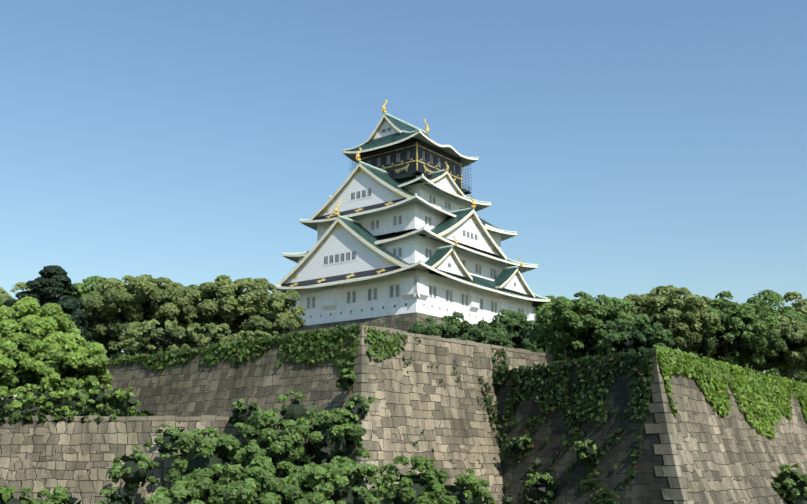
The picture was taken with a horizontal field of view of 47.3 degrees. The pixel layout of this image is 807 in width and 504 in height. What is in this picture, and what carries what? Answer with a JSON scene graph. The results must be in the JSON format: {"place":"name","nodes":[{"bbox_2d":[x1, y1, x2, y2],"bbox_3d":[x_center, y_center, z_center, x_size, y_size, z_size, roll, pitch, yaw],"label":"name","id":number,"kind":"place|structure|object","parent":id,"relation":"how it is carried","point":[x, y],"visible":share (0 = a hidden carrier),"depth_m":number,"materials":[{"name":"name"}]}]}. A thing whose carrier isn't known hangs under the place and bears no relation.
{"place":"outdoors","nodes":[
{"label":"outdoors","id":0,"kind":"place"},
{"bbox_2d":[0,0,806,404],"label":"sky","id":1,"kind":"structure","parent":0,"point":[632,147],"materials":[{"name":"blue"}]},
{"label":"ground","id":2,"kind":"structure","parent":0,"visible":0},
{"bbox_2d":[0,486,81,503],"bbox_3d":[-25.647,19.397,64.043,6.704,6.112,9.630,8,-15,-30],"label":"bush","id":3,"kind":"object","parent":2,"relation":"on","point":[59,496],"visible":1,"depth_m":66.25,"materials":[{"name":"green plant"}]},
{"bbox_2d":[0,419,287,503],"bbox_3d":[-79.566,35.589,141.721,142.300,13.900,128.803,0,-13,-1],"label":"stone wall","id":4,"kind":"structure","parent":2,"relation":"on","point":[75,458],"depth_m":84.60,"materials":[{"name":"stone"}]},
{"bbox_2d":[0,333,22,386],"bbox_3d":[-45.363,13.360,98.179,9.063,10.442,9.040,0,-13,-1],"label":"tree","id":5,"kind":"object","parent":4,"relation":"on","point":[8,349],"visible":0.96,"depth_m":98.05,"materials":[{"name":"green plant"}]},
{"bbox_2d":[0,296,85,395],"bbox_3d":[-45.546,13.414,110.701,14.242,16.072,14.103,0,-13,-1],"label":"tree","id":6,"kind":"object","parent":4,"relation":"on","point":[23,329],"visible":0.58,"depth_m":107.46,"materials":[{"name":"green plant"}]},
{"bbox_2d":[19,332,112,397],"bbox_3d":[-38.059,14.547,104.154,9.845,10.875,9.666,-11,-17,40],"label":"tree","id":7,"kind":"object","parent":4,"relation":"on","point":[68,361],"visible":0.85,"depth_m":102.52,"materials":[{"name":"green plant"}]},
{"bbox_2d":[0,380,140,412],"bbox_3d":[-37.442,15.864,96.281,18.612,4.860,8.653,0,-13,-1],"label":"bush","id":8,"kind":"object","parent":4,"relation":"on","point":[91,399],"visible":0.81,"depth_m":95.06,"materials":[{"name":"green plant"}]},
{"bbox_2d":[0,407,153,425],"bbox_3d":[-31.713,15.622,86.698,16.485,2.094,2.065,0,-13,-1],"label":"bush","id":9,"kind":"object","parent":4,"relation":"on","point":[14,415],"visible":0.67,"depth_m":86.33,"materials":[{"name":"green plant"}]},
{"bbox_2d":[95,368,388,503],"bbox_3d":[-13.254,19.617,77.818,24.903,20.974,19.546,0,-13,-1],"label":"bush","id":10,"kind":"object","parent":2,"relation":"on","point":[212,473],"visible":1,"depth_m":79.64,"materials":[{"name":"green plant"}]},
{"bbox_2d":[26,328,581,503],"bbox_3d":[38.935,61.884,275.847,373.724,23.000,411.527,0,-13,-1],"label":"stone wall","id":11,"kind":"structure","parent":2,"relation":"on","point":[448,418],"depth_m":96.57,"materials":[{"name":"stone"}]},
{"bbox_2d":[0,282,66,394],"bbox_3d":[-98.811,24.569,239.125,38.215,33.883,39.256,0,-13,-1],"label":"tree","id":12,"kind":"object","parent":11,"relation":"on","point":[4,295],"visible":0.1,"depth_m":236.95,"materials":[{"name":"green plant"}]},
{"bbox_2d":[3,265,100,342],"bbox_3d":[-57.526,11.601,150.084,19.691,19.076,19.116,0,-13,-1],"label":"cedar tree","id":13,"kind":"object","parent":11,"relation":"on","point":[52,283],"visible":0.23,"depth_m":148.56,"materials":[{"name":"green plant"}]},
{"bbox_2d":[64,275,147,359],"bbox_3d":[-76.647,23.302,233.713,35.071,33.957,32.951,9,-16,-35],"label":"tree","id":14,"kind":"object","parent":11,"relation":"on","point":[84,290],"visible":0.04,"depth_m":230.03,"materials":[{"name":"green plant"}]},
{"bbox_2d":[80,274,198,353],"bbox_3d":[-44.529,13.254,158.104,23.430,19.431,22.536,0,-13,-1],"label":"tree","id":15,"kind":"object","parent":11,"relation":"on","point":[125,304],"visible":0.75,"depth_m":151.77,"materials":[{"name":"green plant"}]},
{"bbox_2d":[108,319,242,355],"bbox_3d":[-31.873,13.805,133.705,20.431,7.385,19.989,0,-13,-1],"label":"bush","id":16,"kind":"object","parent":11,"relation":"on","point":[154,340],"visible":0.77,"depth_m":129.30,"materials":[{"name":"green plant"}]},
{"bbox_2d":[147,284,235,334],"bbox_3d":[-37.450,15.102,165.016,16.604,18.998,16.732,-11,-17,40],"label":"tree","id":17,"kind":"object","parent":11,"relation":"on","point":[192,286],"depth_m":164.92,"materials":[{"name":"green plant"}]},
{"bbox_2d":[181,275,305,339],"bbox_3d":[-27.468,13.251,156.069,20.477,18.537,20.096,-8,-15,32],"label":"tree","id":18,"kind":"object","parent":11,"relation":"on","point":[219,302],"visible":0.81,"depth_m":151.72,"materials":[{"name":"green plant"}]},
{"bbox_2d":[219,330,286,342],"bbox_3d":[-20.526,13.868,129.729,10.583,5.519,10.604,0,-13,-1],"label":"bush","id":19,"kind":"object","parent":11,"relation":"on","point":[250,333],"visible":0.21,"depth_m":128.24,"materials":[{"name":"green plant"}]},
{"bbox_2d":[107,323,559,470],"bbox_3d":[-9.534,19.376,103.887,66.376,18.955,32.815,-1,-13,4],"label":"ivy","id":20,"kind":"object","parent":11,"relation":"on","point":[243,349],"visible":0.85,"depth_m":97.39,"materials":[{"name":"green plant"}]},
{"bbox_2d":[3,325,793,420],"bbox_3d":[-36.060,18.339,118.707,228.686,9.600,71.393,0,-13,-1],"label":"capstones","id":21,"kind":"object","parent":11,"relation":"attached to","point":[202,417],"visible":0.23,"depth_m":86.26,"materials":[{"name":"stone"}]},
{"bbox_2d":[275,100,573,356],"bbox_3d":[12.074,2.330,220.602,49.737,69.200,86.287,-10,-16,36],"label":"castle","id":22,"kind":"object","parent":11,"relation":"on","point":[407,237],"visible":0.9,"depth_m":196.48,"materials":[{"name":"paint"}]},
{"bbox_2d":[406,312,490,338],"bbox_3d":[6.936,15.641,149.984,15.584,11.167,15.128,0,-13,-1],"label":"bush","id":23,"kind":"object","parent":11,"relation":"on","point":[453,326],"visible":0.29,"depth_m":145.81,"materials":[{"name":"green plant"}]},
{"bbox_2d":[457,325,514,347],"bbox_3d":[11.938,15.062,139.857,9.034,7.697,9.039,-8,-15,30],"label":"bush","id":24,"kind":"object","parent":11,"relation":"on","point":[478,335],"visible":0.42,"depth_m":137.64,"materials":[{"name":"green plant"}]},
{"bbox_2d":[478,309,550,352],"bbox_3d":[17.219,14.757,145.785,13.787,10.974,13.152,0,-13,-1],"label":"tree","id":25,"kind":"object","parent":11,"relation":"on","point":[515,327],"visible":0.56,"depth_m":143.12,"materials":[{"name":"green plant"}]},
{"bbox_2d":[536,295,632,359],"bbox_3d":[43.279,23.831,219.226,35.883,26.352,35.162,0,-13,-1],"label":"tree","id":26,"kind":"object","parent":11,"relation":"on","point":[542,304],"depth_m":214.88,"materials":[{"name":"green plant"}]},
{"bbox_2d":[622,290,739,361],"bbox_3d":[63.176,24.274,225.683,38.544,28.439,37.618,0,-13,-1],"label":"tree","id":27,"kind":"object","parent":11,"relation":"on","point":[706,299],"depth_m":225.77,"materials":[{"name":"green plant"}]},
{"bbox_2d":[705,289,806,381],"bbox_3d":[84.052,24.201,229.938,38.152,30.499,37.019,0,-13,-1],"label":"tree","id":28,"kind":"object","parent":11,"relation":"on","point":[771,297],"visible":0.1,"depth_m":223.36,"materials":[{"name":"green plant"}]},
{"bbox_2d":[762,291,806,382],"bbox_3d":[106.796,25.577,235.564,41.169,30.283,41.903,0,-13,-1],"label":"tree","id":29,"kind":"object","parent":11,"relation":"on","point":[800,305],"visible":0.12,"depth_m":234.24,"materials":[{"name":"green plant"}]},
{"bbox_2d":[374,455,496,503],"bbox_3d":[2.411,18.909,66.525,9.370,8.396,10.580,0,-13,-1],"label":"bush","id":30,"kind":"object","parent":2,"relation":"on","point":[413,487],"visible":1,"depth_m":68.12,"materials":[{"name":"green plant"}]},
{"bbox_2d":[496,353,806,503],"bbox_3d":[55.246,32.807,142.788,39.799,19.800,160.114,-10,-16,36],"label":"stone wall","id":31,"kind":"structure","parent":2,"relation":"on","point":[697,449],"depth_m":87.59,"materials":[{"name":"stone"}]},
{"bbox_2d":[506,434,600,503],"bbox_3d":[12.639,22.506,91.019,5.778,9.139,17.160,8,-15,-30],"label":"bushes","id":32,"kind":"object","parent":31,"relation":"on","point":[586,451],"visible":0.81,"depth_m":88.89,"materials":[{"name":"green plant"}]},
{"bbox_2d":[528,291,647,360],"bbox_3d":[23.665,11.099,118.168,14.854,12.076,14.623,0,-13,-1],"label":"tree","id":33,"kind":"object","parent":31,"relation":"on","point":[570,320],"visible":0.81,"depth_m":115.39,"materials":[{"name":"green plant"}]},
{"bbox_2d":[590,316,674,357],"bbox_3d":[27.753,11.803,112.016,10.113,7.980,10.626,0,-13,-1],"label":"bush","id":34,"kind":"object","parent":31,"relation":"on","point":[637,337],"visible":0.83,"depth_m":110.08,"materials":[{"name":"green plant"}]},
{"bbox_2d":[492,345,806,503],"bbox_3d":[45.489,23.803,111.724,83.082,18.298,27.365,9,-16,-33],"label":"ivy","id":35,"kind":"object","parent":31,"relation":"on","point":[746,384],"visible":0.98,"depth_m":93.22,"materials":[{"name":"green plant"}]},
{"bbox_2d":[610,285,720,356],"bbox_3d":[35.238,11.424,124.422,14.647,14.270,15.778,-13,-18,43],"label":"tree","id":36,"kind":"object","parent":31,"relation":"on","point":[666,310],"visible":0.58,"depth_m":121.30,"materials":[{"name":"green plant"}]},
{"bbox_2d":[685,298,785,368],"bbox_3d":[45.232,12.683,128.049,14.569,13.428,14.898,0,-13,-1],"label":"tree","id":37,"kind":"object","parent":31,"relation":"on","point":[736,330],"visible":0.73,"depth_m":124.86,"materials":[{"name":"green plant"}]},
{"bbox_2d":[736,316,806,379],"bbox_3d":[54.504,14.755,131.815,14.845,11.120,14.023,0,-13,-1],"label":"tree","id":38,"kind":"object","parent":31,"relation":"on","point":[791,354],"visible":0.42,"depth_m":129.98,"materials":[{"name":"green plant"}]},
{"bbox_2d":[772,464,806,503],"bbox_3d":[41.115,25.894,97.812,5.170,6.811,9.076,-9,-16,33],"label":"bush","id":39,"kind":"object","parent":31,"relation":"on","point":[791,490],"visible":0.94,"depth_m":95.44,"materials":[{"name":"green plant"}]}
]}

